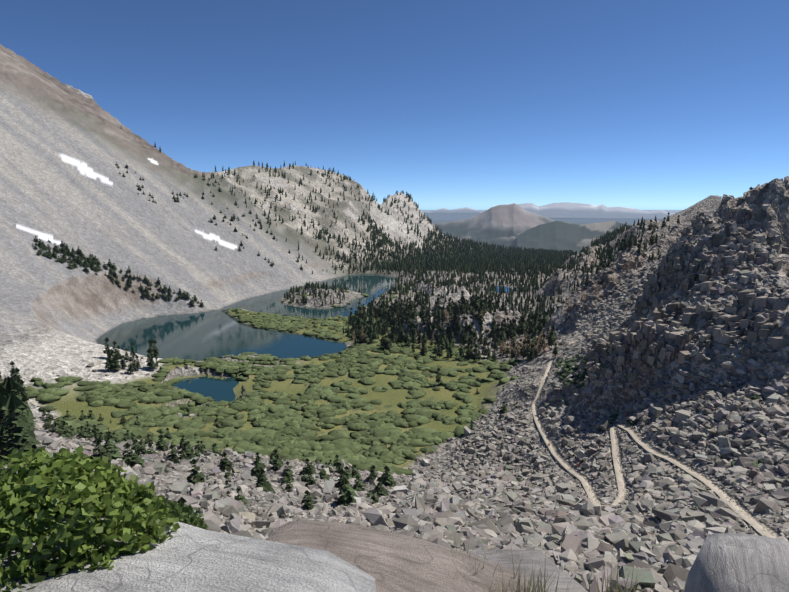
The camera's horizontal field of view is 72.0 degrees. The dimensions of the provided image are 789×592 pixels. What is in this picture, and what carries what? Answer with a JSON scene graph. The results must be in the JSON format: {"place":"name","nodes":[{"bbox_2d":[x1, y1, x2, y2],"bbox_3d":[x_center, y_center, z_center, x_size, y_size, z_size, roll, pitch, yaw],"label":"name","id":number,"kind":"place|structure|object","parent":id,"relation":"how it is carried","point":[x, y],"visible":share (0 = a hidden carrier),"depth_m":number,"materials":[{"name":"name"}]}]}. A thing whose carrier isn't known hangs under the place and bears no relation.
{"place":"outdoors","nodes":[
{"label":"outdoors","id":0,"kind":"place"},
{"bbox_2d":[172,377,238,401],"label":"pond water","id":1,"kind":"structure","parent":0,"point":[218,390],"depth_m":351.64,"materials":[{"name":"teal liquid"}]},
{"bbox_2d":[96,275,395,360],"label":"lake water","id":2,"kind":"structure","parent":0,"point":[201,336],"depth_m":513.66,"materials":[{"name":"teal liquid"}]},
{"bbox_2d":[0,44,788,538],"bbox_3d":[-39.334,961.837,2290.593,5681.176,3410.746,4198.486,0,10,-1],"label":"terrain","id":3,"kind":"structure","parent":0,"point":[64,148],"depth_m":612.72,"materials":[{"name":"grey stone"}]},
{"bbox_2d":[142,496,208,529],"bbox_3d":[-2.391,2.083,4.441,1.874,0.855,1.277,0,10,-1],"label":"bush","id":4,"kind":"object","parent":3,"relation":"on","point":[176,510],"visible":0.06,"depth_m":4.58,"materials":[{"name":"green plant"}]},
{"bbox_2d":[0,507,375,591],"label":"boulder","id":5,"kind":"object","parent":3,"relation":"on","point":[187,558],"visible":0.56,"depth_m":2.35,"materials":[{"name":"stone"}]},
{"bbox_2d":[0,444,179,591],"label":"bush","id":6,"kind":"object","parent":5,"relation":"on","point":[37,491],"visible":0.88,"depth_m":2.48,"materials":[{"name":"green plant"}]},
{"bbox_2d":[25,281,520,474],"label":"willow shrubs","id":7,"kind":"object","parent":3,"relation":"on","point":[289,434],"visible":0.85,"depth_m":307.81,"materials":[{"name":"green plant"}]},
{"bbox_2d":[294,459,429,502],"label":"boulders","id":8,"kind":"object","parent":3,"relation":"on","point":[328,487],"visible":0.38,"depth_m":138.44,"materials":[{"name":"grey stone"}]},
{"bbox_2d":[0,162,752,515],"bbox_3d":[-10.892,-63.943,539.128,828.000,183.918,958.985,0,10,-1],"label":"trees","id":9,"kind":"object","parent":3,"relation":"on","point":[18,434],"visible":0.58,"depth_m":362.14,"materials":[{"name":"green plant"}]},
{"bbox_2d":[121,127,656,282],"bbox_3d":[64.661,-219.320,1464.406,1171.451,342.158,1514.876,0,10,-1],"label":"forest","id":10,"kind":"object","parent":3,"relation":"on","point":[522,262],"visible":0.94,"depth_m":1135.53,"materials":[{"name":"green plant"}]},
{"bbox_2d":[0,215,788,591],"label":"talus stones","id":11,"kind":"object","parent":3,"relation":"on","point":[486,527],"visible":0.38,"depth_m":130.04,"materials":[{"name":"grey stone"}]},
{"bbox_2d":[265,521,531,591],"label":"boulder","id":12,"kind":"object","parent":3,"relation":"on","point":[388,561],"visible":0.52,"depth_m":4.22,"materials":[{"name":"stone"}]},
{"bbox_2d":[437,532,668,591],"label":"grass tufts","id":13,"kind":"object","parent":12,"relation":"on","point":[544,586],"visible":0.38,"depth_m":4.22,"materials":[{"name":"green plant"}]},
{"bbox_2d":[33,196,788,591],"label":"talus rocks","id":14,"kind":"object","parent":3,"relation":"on","point":[575,538],"visible":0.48,"depth_m":132.77,"materials":[{"name":"grey stone"}]},
{"bbox_2d":[284,225,669,344],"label":"forest","id":15,"kind":"object","parent":3,"relation":"on","point":[491,294],"visible":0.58,"depth_m":651.16,"materials":[{"name":"green plant"}]},
{"bbox_2d":[465,550,587,591],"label":"ledge boulder","id":16,"kind":"object","parent":3,"relation":"on","point":[539,558],"visible":0.38,"depth_m":7.69,"materials":[{"name":"stone"}]},
{"bbox_2d":[411,180,788,388],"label":"outcrop blocks","id":17,"kind":"structure","parent":3,"relation":"on","point":[764,326],"depth_m":223.23,"materials":[{"name":"grey stone"}]},
{"bbox_2d":[529,353,788,540],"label":"trail edge stones","id":18,"kind":"object","parent":3,"relation":"on","point":[749,527],"visible":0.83,"depth_m":137.17,"materials":[{"name":"grey stone"}]},
{"bbox_2d":[554,355,764,468],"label":"scrub bushes","id":19,"kind":"object","parent":3,"relation":"on","point":[567,365],"visible":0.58,"depth_m":243.27,"materials":[{"name":"green plant"}]},
{"bbox_2d":[684,533,788,591],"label":"boulder","id":20,"kind":"object","parent":3,"relation":"on","point":[731,562],"visible":1,"depth_m":5.21,"materials":[{"name":"stone"}]},
{"bbox_2d":[0,0,788,209],"label":"sky","id":21,"kind":"structure","parent":0,"point":[447,104],"materials":[{"name":"blue"}]},
{"bbox_2d":[423,207,481,218],"bbox_3d":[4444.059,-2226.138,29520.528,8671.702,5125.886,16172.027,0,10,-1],"label":"distant mountains","id":22,"kind":"structure","parent":0,"point":[459,213],"depth_m":29895.47,"materials":[{"name":"grey stone"}]},
{"bbox_2d":[433,203,553,248],"bbox_3d":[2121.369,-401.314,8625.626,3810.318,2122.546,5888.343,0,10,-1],"label":"distant mountain","id":23,"kind":"structure","parent":0,"point":[505,225],"depth_m":8491.18,"materials":[{"name":"grey stone"}]},
{"bbox_2d":[490,286,512,291],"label":"lake water","id":24,"kind":"structure","parent":0,"point":[506,288],"depth_m":728.98,"materials":[{"name":"teal liquid"}]},
{"bbox_2d":[421,210,681,225],"bbox_3d":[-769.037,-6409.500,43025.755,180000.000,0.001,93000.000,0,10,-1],"label":"ground","id":25,"kind":"structure","parent":0,"point":[450,220],"depth_m":28191.16,"materials":[{"name":"grey"}]},
{"bbox_2d":[517,221,623,253],"bbox_3d":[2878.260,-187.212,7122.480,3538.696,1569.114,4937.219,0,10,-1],"label":"hill","id":26,"kind":"structure","parent":0,"point":[558,235],"depth_m":6977.68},
{"bbox_2d":[518,202,674,222],"bbox_3d":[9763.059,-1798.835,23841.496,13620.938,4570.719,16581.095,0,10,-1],"label":"distant mountains","id":27,"kind":"structure","parent":0,"point":[570,212],"depth_m":22262.59,"materials":[{"name":"grey stone"}]},
{"bbox_2d":[531,354,778,537],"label":"trail path","id":28,"kind":"structure","parent":0,"point":[755,525],"depth_m":143.21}
]}

